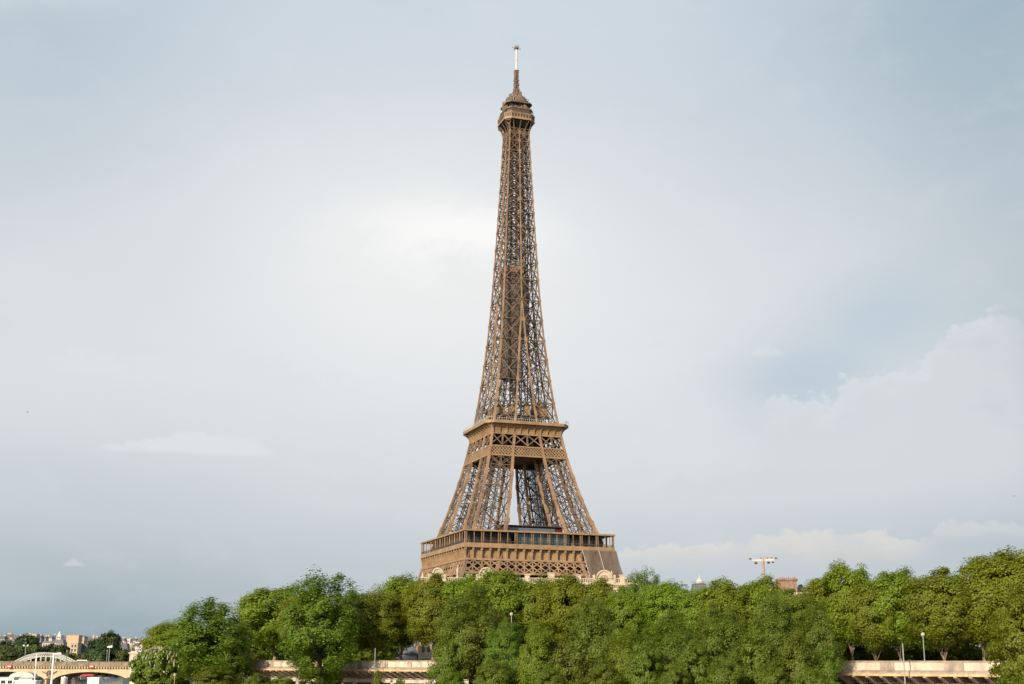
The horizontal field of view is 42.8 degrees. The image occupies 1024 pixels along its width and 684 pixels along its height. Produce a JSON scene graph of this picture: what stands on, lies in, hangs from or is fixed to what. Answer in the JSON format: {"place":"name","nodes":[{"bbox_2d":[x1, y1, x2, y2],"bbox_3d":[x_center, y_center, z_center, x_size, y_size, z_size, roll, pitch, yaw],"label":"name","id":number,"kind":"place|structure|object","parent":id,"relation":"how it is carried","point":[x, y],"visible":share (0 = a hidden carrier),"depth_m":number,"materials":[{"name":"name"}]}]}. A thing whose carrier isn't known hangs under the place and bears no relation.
{"place":"outdoors","nodes":[
{"label":"outdoors","id":0,"kind":"place"},
{"bbox_2d":[36,676,123,683],"bbox_3d":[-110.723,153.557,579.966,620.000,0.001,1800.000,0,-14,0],"label":"river","id":1,"kind":"structure","parent":0,"point":[75,680],"depth_m":819.30,"materials":[{"name":"grey liquid"}]},
{"bbox_2d":[0,677,20,683],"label":"boat","id":2,"kind":"object","parent":1,"relation":"on","point":[6,680],"visible":0.98,"depth_m":409.11,"materials":[{"name":"grey paint"}]},
{"bbox_2d":[9,672,38,679],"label":"boat","id":3,"kind":"object","parent":1,"relation":"on","point":[26,675],"visible":0.5,"depth_m":452.80,"materials":[{"name":"white paint"}]},
{"bbox_2d":[13,680,41,683],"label":"boat","id":4,"kind":"object","parent":1,"relation":"on","point":[27,681],"visible":1,"depth_m":389.66,"materials":[{"name":"white paint"}]},
{"bbox_2d":[87,677,102,683],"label":"booth","id":5,"kind":"object","parent":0,"point":[94,680],"visible":1,"depth_m":423.96,"materials":[{"name":"white paint"}]},
{"bbox_2d":[106,681,163,683],"bbox_3d":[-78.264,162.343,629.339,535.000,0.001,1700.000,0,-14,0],"label":"quay path","id":6,"kind":"structure","parent":0,"point":[120,682],"depth_m":466.18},
{"bbox_2d":[128,641,140,676],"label":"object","id":7,"kind":"object","parent":6,"relation":"on","point":[133,653],"visible":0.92,"depth_m":484.67,"materials":[{"name":"concrete"}]},
{"bbox_2d":[138,619,176,672],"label":"tree","id":8,"kind":"object","parent":6,"relation":"on","point":[150,641],"visible":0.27,"depth_m":347.19,"materials":[{"name":"green plant"}]},
{"bbox_2d":[127,646,191,683],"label":"chestnut tree","id":9,"kind":"object","parent":6,"relation":"on","point":[147,666],"visible":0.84,"depth_m":279.42,"materials":[{"name":"green plant"}]},
{"bbox_2d":[154,629,203,679],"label":"tree","id":10,"kind":"object","parent":6,"relation":"on","point":[164,636],"visible":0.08,"depth_m":340.21,"materials":[{"name":"green plant"}]},
{"bbox_2d":[164,596,258,682],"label":"tree","id":11,"kind":"object","parent":6,"relation":"on","point":[192,646],"visible":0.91,"depth_m":270.57,"materials":[{"name":"green plant"}]},
{"bbox_2d":[192,665,242,683],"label":"shrub","id":12,"kind":"object","parent":6,"relation":"on","point":[214,675],"visible":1,"depth_m":259.88,"materials":[{"name":"green plant"}]},
{"bbox_2d":[204,617,256,683],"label":"tree","id":13,"kind":"object","parent":6,"relation":"on","point":[239,650],"visible":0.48,"depth_m":272.85,"materials":[{"name":"green plant"}]},
{"bbox_2d":[241,673,272,683],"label":"shrub","id":14,"kind":"object","parent":6,"relation":"on","point":[258,677],"visible":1,"depth_m":250.91,"materials":[{"name":"green plant"}]},
{"bbox_2d":[271,675,292,683],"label":"shrub","id":15,"kind":"object","parent":6,"relation":"on","point":[282,679],"visible":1,"depth_m":247.62,"materials":[{"name":"green plant"}]},
{"bbox_2d":[274,564,367,683],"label":"tree","id":16,"kind":"object","parent":6,"relation":"on","point":[328,623],"visible":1,"depth_m":246.81,"materials":[{"name":"green plant"}]},
{"bbox_2d":[322,650,344,683],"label":"tree","id":17,"kind":"object","parent":6,"relation":"on","point":[325,682],"visible":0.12,"depth_m":253.56,"materials":[{"name":"green plant"}]},
{"bbox_2d":[371,670,383,683],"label":"shrub","id":18,"kind":"object","parent":6,"relation":"on","point":[377,680],"visible":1,"depth_m":240.36,"materials":[{"name":"green plant"}]},
{"bbox_2d":[423,634,464,683],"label":"tree","id":19,"kind":"object","parent":6,"relation":"on","point":[443,666],"visible":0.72,"depth_m":221.11,"materials":[{"name":"green plant"}]},
{"bbox_2d":[438,667,466,683],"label":"shrub","id":20,"kind":"object","parent":6,"relation":"on","point":[455,676],"visible":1,"depth_m":214.16,"materials":[{"name":"green plant"}]},
{"bbox_2d":[428,582,503,683],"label":"willow tree","id":21,"kind":"object","parent":6,"relation":"on","point":[471,642],"visible":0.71,"depth_m":224.88,"materials":[{"name":"green plant"}]},
{"bbox_2d":[474,657,513,683],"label":"shrub","id":22,"kind":"object","parent":6,"relation":"on","point":[489,676],"visible":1,"depth_m":205.73,"materials":[{"name":"green plant"}]},
{"bbox_2d":[481,616,529,683],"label":"willow tree","id":23,"kind":"object","parent":6,"relation":"on","point":[509,656],"visible":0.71,"depth_m":213.06,"materials":[{"name":"green plant"}]},
{"bbox_2d":[515,618,555,683],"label":"tree","id":24,"kind":"object","parent":6,"relation":"on","point":[532,668],"visible":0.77,"depth_m":203.89,"materials":[{"name":"green plant"}]},
{"bbox_2d":[533,665,566,683],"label":"shrub","id":25,"kind":"object","parent":6,"relation":"on","point":[548,676],"visible":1,"depth_m":195.93,"materials":[{"name":"green plant"}]},
{"bbox_2d":[547,632,587,683],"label":"tree","id":26,"kind":"object","parent":6,"relation":"on","point":[558,657],"visible":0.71,"depth_m":204.21,"materials":[{"name":"green plant"}]},
{"bbox_2d":[564,594,623,683],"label":"willow tree","id":27,"kind":"object","parent":6,"relation":"on","point":[599,637],"visible":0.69,"depth_m":205.63,"materials":[{"name":"green plant"}]},
{"bbox_2d":[584,660,624,683],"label":"shrub","id":28,"kind":"object","parent":6,"relation":"on","point":[605,677],"visible":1,"depth_m":188.66,"materials":[{"name":"green plant"}]},
{"bbox_2d":[604,624,642,683],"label":"tree","id":29,"kind":"object","parent":6,"relation":"on","point":[620,661],"visible":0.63,"depth_m":194.01,"materials":[{"name":"green plant"}]},
{"bbox_2d":[248,660,1013,683],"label":"railway gallery","id":30,"kind":"object","parent":6,"relation":"on","point":[853,672],"visible":0.3,"depth_m":181.93,"materials":[{"name":"concrete"}]},
{"bbox_2d":[276,590,321,648],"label":"plane tree","id":31,"kind":"object","parent":30,"relation":"on","point":[284,603],"visible":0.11,"depth_m":286.14,"materials":[{"name":"green plant"}]},
{"bbox_2d":[334,591,371,658],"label":"plane tree","id":32,"kind":"object","parent":30,"relation":"on","point":[359,594],"visible":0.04,"depth_m":267.00,"materials":[{"name":"green plant"}]},
{"bbox_2d":[346,588,407,659],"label":"plane tree","id":33,"kind":"object","parent":30,"relation":"on","point":[380,618],"visible":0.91,"depth_m":255.09,"materials":[{"name":"green plant"}]},
{"bbox_2d":[399,573,456,659],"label":"plane tree","id":34,"kind":"object","parent":30,"relation":"on","point":[422,612],"visible":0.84,"depth_m":251.98,"materials":[{"name":"green plant"}]},
{"bbox_2d":[465,566,530,648],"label":"plane tree","id":35,"kind":"object","parent":30,"relation":"on","point":[501,583],"visible":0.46,"depth_m":240.44,"materials":[{"name":"green plant"}]},
{"bbox_2d":[532,570,587,656],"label":"plane tree","id":36,"kind":"object","parent":30,"relation":"on","point":[557,603],"visible":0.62,"depth_m":230.11,"materials":[{"name":"green plant"}]},
{"bbox_2d":[602,584,649,650],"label":"plane tree","id":37,"kind":"object","parent":30,"relation":"on","point":[624,607],"visible":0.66,"depth_m":222.03,"materials":[{"name":"green plant"}]},
{"bbox_2d":[671,585,716,651],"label":"plane tree","id":38,"kind":"object","parent":30,"relation":"on","point":[689,605],"visible":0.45,"depth_m":208.85,"materials":[{"name":"green plant"}]},
{"bbox_2d":[693,576,752,648],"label":"plane tree","id":39,"kind":"object","parent":30,"relation":"on","point":[724,592],"visible":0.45,"depth_m":207.15,"materials":[{"name":"green plant"}]},
{"bbox_2d":[766,587,818,644],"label":"plane tree","id":40,"kind":"object","parent":30,"relation":"on","point":[795,601],"visible":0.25,"depth_m":198.05,"materials":[{"name":"green plant"}]},
{"bbox_2d":[847,578,902,660],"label":"plane tree","id":41,"kind":"object","parent":30,"relation":"on","point":[862,620],"visible":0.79,"depth_m":187.32,"materials":[{"name":"green plant"}]},
{"bbox_2d":[860,565,921,660],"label":"plane tree","id":42,"kind":"object","parent":30,"relation":"on","point":[898,632],"visible":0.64,"depth_m":186.79,"materials":[{"name":"green plant"}]},
{"bbox_2d":[896,566,976,660],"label":"plane tree","id":43,"kind":"object","parent":30,"relation":"on","point":[934,608],"visible":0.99,"depth_m":180.27,"materials":[{"name":"green plant"}]},
{"bbox_2d":[624,638,665,683],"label":"tree","id":44,"kind":"object","parent":6,"relation":"on","point":[644,668],"visible":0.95,"depth_m":188.81,"materials":[{"name":"green plant"}]},
{"bbox_2d":[639,608,699,675],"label":"willow tree","id":45,"kind":"object","parent":6,"relation":"on","point":[680,638],"visible":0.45,"depth_m":196.97,"materials":[{"name":"green plant"}]},
{"bbox_2d":[657,660,692,683],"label":"shrub","id":46,"kind":"object","parent":6,"relation":"on","point":[674,674],"visible":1,"depth_m":180.02,"materials":[{"name":"green plant"}]},
{"bbox_2d":[674,638,714,683],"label":"tree","id":47,"kind":"object","parent":6,"relation":"on","point":[697,674],"visible":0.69,"depth_m":185.56,"materials":[{"name":"green plant"}]},
{"bbox_2d":[689,601,746,679],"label":"willow tree","id":48,"kind":"object","parent":6,"relation":"on","point":[730,628],"visible":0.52,"depth_m":189.97,"materials":[{"name":"green plant"}]},
{"bbox_2d":[702,655,744,683],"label":"shrub","id":49,"kind":"object","parent":6,"relation":"on","point":[721,673],"visible":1,"depth_m":175.40,"materials":[{"name":"green plant"}]},
{"bbox_2d":[731,627,776,683],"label":"tree","id":50,"kind":"object","parent":6,"relation":"on","point":[747,658],"visible":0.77,"depth_m":178.78,"materials":[{"name":"green plant"}]},
{"bbox_2d":[744,590,802,681],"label":"willow tree","id":51,"kind":"object","parent":6,"relation":"on","point":[771,625],"visible":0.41,"depth_m":184.85,"materials":[{"name":"green plant"}]},
{"bbox_2d":[757,660,790,683],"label":"shrub","id":52,"kind":"object","parent":6,"relation":"on","point":[777,676],"visible":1,"depth_m":170.20,"materials":[{"name":"green plant"}]},
{"bbox_2d":[772,631,822,683],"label":"tree","id":53,"kind":"object","parent":6,"relation":"on","point":[797,662],"visible":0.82,"depth_m":174.78,"materials":[{"name":"green plant"}]},
{"bbox_2d":[796,667,829,683],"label":"shrub","id":54,"kind":"object","parent":6,"relation":"on","point":[809,677],"visible":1,"depth_m":167.21,"materials":[{"name":"green plant"}]},
{"bbox_2d":[791,595,847,683],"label":"willow tree","id":55,"kind":"object","parent":6,"relation":"on","point":[819,634],"visible":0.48,"depth_m":179.21,"materials":[{"name":"green plant"}]},
{"bbox_2d":[810,647,842,683],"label":"tree","id":56,"kind":"object","parent":6,"relation":"on","point":[830,669],"visible":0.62,"depth_m":175.28,"materials":[{"name":"green plant"}]},
{"bbox_2d":[983,579,1023,683],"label":"tree","id":57,"kind":"object","parent":6,"relation":"on","point":[1004,623],"visible":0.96,"depth_m":155.54,"materials":[{"name":"green plant"}]},
{"bbox_2d":[990,669,1023,683],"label":"shrub","id":58,"kind":"object","parent":6,"relation":"on","point":[1007,680],"visible":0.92,"depth_m":152.14,"materials":[{"name":"green plant"}]},
{"bbox_2d":[0,0,1023,647],"label":"sky","id":59,"kind":"structure","parent":0,"point":[247,247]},
{"label":"river bed","id":60,"kind":"structure","parent":0,"visible":0},
{"bbox_2d":[0,661,166,683],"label":"stone bridge","id":61,"kind":"structure","parent":60,"relation":"on","point":[70,670],"depth_m":504.07,"materials":[{"name":"stone"}]},
{"bbox_2d":[0,670,249,683],"bbox_3d":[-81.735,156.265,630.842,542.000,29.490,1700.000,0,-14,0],"label":"quay wall","id":62,"kind":"structure","parent":60,"relation":"on","point":[9,674],"depth_m":909.34,"materials":[{"name":"stone"}]},
{"bbox_2d":[15,652,75,661],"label":"footbridge","id":63,"kind":"object","parent":62,"relation":"on","point":[33,655],"visible":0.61,"depth_m":835.87,"materials":[{"name":"paint"}]},
{"bbox_3d":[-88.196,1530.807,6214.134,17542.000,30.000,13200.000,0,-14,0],"label":"ground","id":64,"kind":"structure","parent":0,"visible":0},
{"bbox_2d":[0,640,16,653],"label":"tree","id":65,"kind":"object","parent":64,"relation":"on","point":[8,643],"visible":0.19,"depth_m":952.53,"materials":[{"name":"green plant"}]},
{"bbox_2d":[0,645,17,659],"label":"tree","id":66,"kind":"object","parent":64,"relation":"on","point":[5,648],"visible":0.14,"depth_m":900.43,"materials":[{"name":"green plant"}]},
{"bbox_2d":[0,649,21,660],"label":"tree","id":67,"kind":"object","parent":64,"relation":"on","point":[10,655],"visible":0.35,"depth_m":881.03,"materials":[{"name":"green plant"}]},
{"bbox_2d":[14,644,32,652],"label":"tree","id":68,"kind":"object","parent":64,"relation":"on","point":[21,649],"visible":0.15,"depth_m":911.33,"materials":[{"name":"green plant"}]},
{"bbox_2d":[13,633,40,649],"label":"tree","id":69,"kind":"object","parent":64,"relation":"on","point":[26,639],"visible":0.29,"depth_m":1017.66,"materials":[{"name":"green plant"}]},
{"bbox_2d":[12,651,47,660],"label":"tree","id":70,"kind":"object","parent":64,"relation":"on","point":[20,655],"visible":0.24,"depth_m":871.73,"materials":[{"name":"green plant"}]},
{"bbox_2d":[27,644,46,651],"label":"tree","id":71,"kind":"object","parent":64,"relation":"on","point":[35,647],"visible":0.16,"depth_m":903.53,"materials":[{"name":"green plant"}]},
{"bbox_2d":[42,643,54,653],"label":"tree","id":72,"kind":"object","parent":64,"relation":"on","point":[49,648],"visible":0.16,"depth_m":912.78,"materials":[{"name":"green plant"}]},
{"bbox_2d":[52,644,74,658],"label":"tree","id":73,"kind":"object","parent":64,"relation":"on","point":[59,648],"visible":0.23,"depth_m":902.56,"materials":[{"name":"green plant"}]},
{"bbox_2d":[66,635,82,647],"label":"house","id":74,"kind":"structure","parent":64,"relation":"on","point":[73,639],"depth_m":1413.84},
{"bbox_2d":[70,643,82,655],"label":"house","id":75,"kind":"structure","parent":64,"relation":"on","point":[75,648],"depth_m":1071.12,"materials":[{"name":"beige stone"}]},
{"bbox_2d":[83,638,109,675],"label":"tree","id":76,"kind":"object","parent":64,"relation":"on","point":[95,644],"visible":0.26,"depth_m":620.88,"materials":[{"name":"green plant"}]},
{"bbox_2d":[89,645,117,675],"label":"tree","id":77,"kind":"object","parent":64,"relation":"on","point":[99,654],"visible":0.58,"depth_m":609.55,"materials":[{"name":"green plant"}]},
{"bbox_2d":[98,630,122,676],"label":"tree","id":78,"kind":"object","parent":64,"relation":"on","point":[110,638],"visible":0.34,"depth_m":631.71,"materials":[{"name":"green plant"}]},
{"bbox_2d":[114,650,129,676],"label":"tree","id":79,"kind":"object","parent":64,"relation":"on","point":[124,657],"visible":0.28,"depth_m":582.05,"materials":[{"name":"green plant"}]},
{"bbox_2d":[224,617,278,659],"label":"tree","id":80,"kind":"object","parent":64,"relation":"on","point":[258,652],"visible":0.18,"depth_m":315.10,"materials":[{"name":"green plant"}]},
{"bbox_2d":[229,583,298,659],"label":"plane tree","id":81,"kind":"object","parent":64,"relation":"on","point":[261,617],"visible":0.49,"depth_m":299.97,"materials":[{"name":"green plant"}]},
{"bbox_2d":[264,645,303,659],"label":"tree","id":82,"kind":"object","parent":64,"relation":"on","point":[280,657],"visible":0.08,"depth_m":310.28,"materials":[{"name":"green plant"}]},
{"bbox_2d":[345,647,386,659],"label":"tree","id":83,"kind":"object","parent":64,"relation":"on","point":[379,656],"visible":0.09,"depth_m":288.34,"materials":[{"name":"green plant"}]},
{"bbox_2d":[361,643,408,659],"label":"tree","id":84,"kind":"object","parent":64,"relation":"on","point":[391,653],"visible":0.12,"depth_m":290.44,"materials":[{"name":"green plant"}]},
{"bbox_2d":[371,571,425,659],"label":"plane tree","id":85,"kind":"object","parent":64,"relation":"on","point":[400,586],"visible":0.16,"depth_m":264.10,"materials":[{"name":"green plant"}]},
{"bbox_2d":[395,645,417,659],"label":"kiosk","id":86,"kind":"object","parent":64,"relation":"on","point":[410,653],"visible":0.18,"depth_m":309.16,"materials":[{"name":"grey paint"}]},
{"bbox_2d":[418,642,436,659],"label":"cream house","id":87,"kind":"structure","parent":64,"relation":"on","point":[423,654],"depth_m":307.33,"materials":[{"name":"stone"}]},
{"bbox_2d":[434,571,490,637],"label":"plane tree","id":88,"kind":"object","parent":64,"relation":"on","point":[459,587],"visible":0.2,"depth_m":252.17,"materials":[{"name":"green plant"}]},
{"bbox_2d":[420,565,637,644],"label":"stone palace","id":89,"kind":"structure","parent":64,"relation":"on","point":[615,581],"depth_m":393.98,"materials":[{"name":"stone"}]},
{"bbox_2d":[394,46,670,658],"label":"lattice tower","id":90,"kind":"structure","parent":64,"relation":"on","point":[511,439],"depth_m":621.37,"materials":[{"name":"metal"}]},
{"bbox_2d":[513,574,554,647],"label":"plane tree","id":91,"kind":"object","parent":64,"relation":"on","point":[527,608],"visible":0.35,"depth_m":240.29,"materials":[{"name":"green plant"}]},
{"bbox_2d":[515,640,559,660],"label":"tree","id":92,"kind":"object","parent":64,"relation":"on","point":[551,644],"visible":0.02,"depth_m":253.06,"materials":[{"name":"green plant"}]},
{"bbox_2d":[570,576,617,650],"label":"plane tree","id":93,"kind":"object","parent":64,"relation":"on","point":[598,590],"visible":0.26,"depth_m":228.42,"materials":[{"name":"green plant"}]},
{"bbox_2d":[625,565,659,607],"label":"tree","id":94,"kind":"object","parent":64,"relation":"on","point":[635,587],"visible":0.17,"depth_m":246.19,"materials":[{"name":"green plant"}]},
{"bbox_2d":[637,578,691,650],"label":"plane tree","id":95,"kind":"object","parent":64,"relation":"on","point":[663,595],"visible":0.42,"depth_m":218.00,"materials":[{"name":"green plant"}]},
{"bbox_2d":[691,574,708,592],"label":"domed house","id":96,"kind":"structure","parent":64,"relation":"on","point":[699,581],"depth_m":325.65,"materials":[{"name":"beige stone"}]},
{"bbox_2d":[736,573,782,642],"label":"plane tree","id":97,"kind":"object","parent":64,"relation":"on","point":[763,584],"visible":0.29,"depth_m":207.69,"materials":[{"name":"green plant"}]},
{"bbox_2d":[749,557,776,577],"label":"floodlight mast","id":98,"kind":"object","parent":64,"relation":"on","point":[762,559],"visible":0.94,"depth_m":259.09,"materials":[{"name":"metal"}]},
{"bbox_2d":[775,577,797,591],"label":"brick stack","id":99,"kind":"object","parent":64,"relation":"on","point":[786,583],"visible":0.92,"depth_m":325.12,"materials":[{"name":"brown"}]},
{"bbox_2d":[795,577,842,647],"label":"plane tree","id":100,"kind":"object","parent":64,"relation":"on","point":[813,587],"visible":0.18,"depth_m":202.88,"materials":[{"name":"green plant"}]},
{"bbox_2d":[818,558,876,660],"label":"plane tree","id":101,"kind":"object","parent":64,"relation":"on","point":[839,612],"visible":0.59,"depth_m":194.52,"materials":[{"name":"green plant"}]},
{"bbox_2d":[839,641,888,660],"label":"tree","id":102,"kind":"object","parent":64,"relation":"on","point":[861,656],"visible":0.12,"depth_m":207.14,"materials":[{"name":"green plant"}]},
{"bbox_2d":[875,641,928,660],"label":"tree","id":103,"kind":"object","parent":64,"relation":"on","point":[890,654],"visible":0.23,"depth_m":201.07,"materials":[{"name":"green plant"}]},
{"bbox_2d":[908,638,958,660],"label":"tree","id":104,"kind":"object","parent":64,"relation":"on","point":[931,655],"visible":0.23,"depth_m":201.21,"materials":[{"name":"green plant"}]},
{"bbox_2d":[934,625,982,660],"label":"tree","id":105,"kind":"object","parent":64,"relation":"on","point":[965,651],"visible":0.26,"depth_m":196.98,"materials":[{"name":"green plant"}]},
{"bbox_2d":[947,552,1012,660],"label":"plane tree","id":106,"kind":"object","parent":64,"relation":"on","point":[975,569],"visible":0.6,"depth_m":180.07,"materials":[{"name":"green plant"}]},
{"bbox_2d":[973,638,1019,660],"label":"tree","id":107,"kind":"object","parent":64,"relation":"on","point":[979,652],"visible":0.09,"depth_m":192.39,"materials":[{"name":"green plant"}]},
{"bbox_2d":[979,545,1023,654],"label":"plane tree","id":108,"kind":"object","parent":64,"relation":"on","point":[1016,568],"visible":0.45,"depth_m":179.00,"materials":[{"name":"green plant"}]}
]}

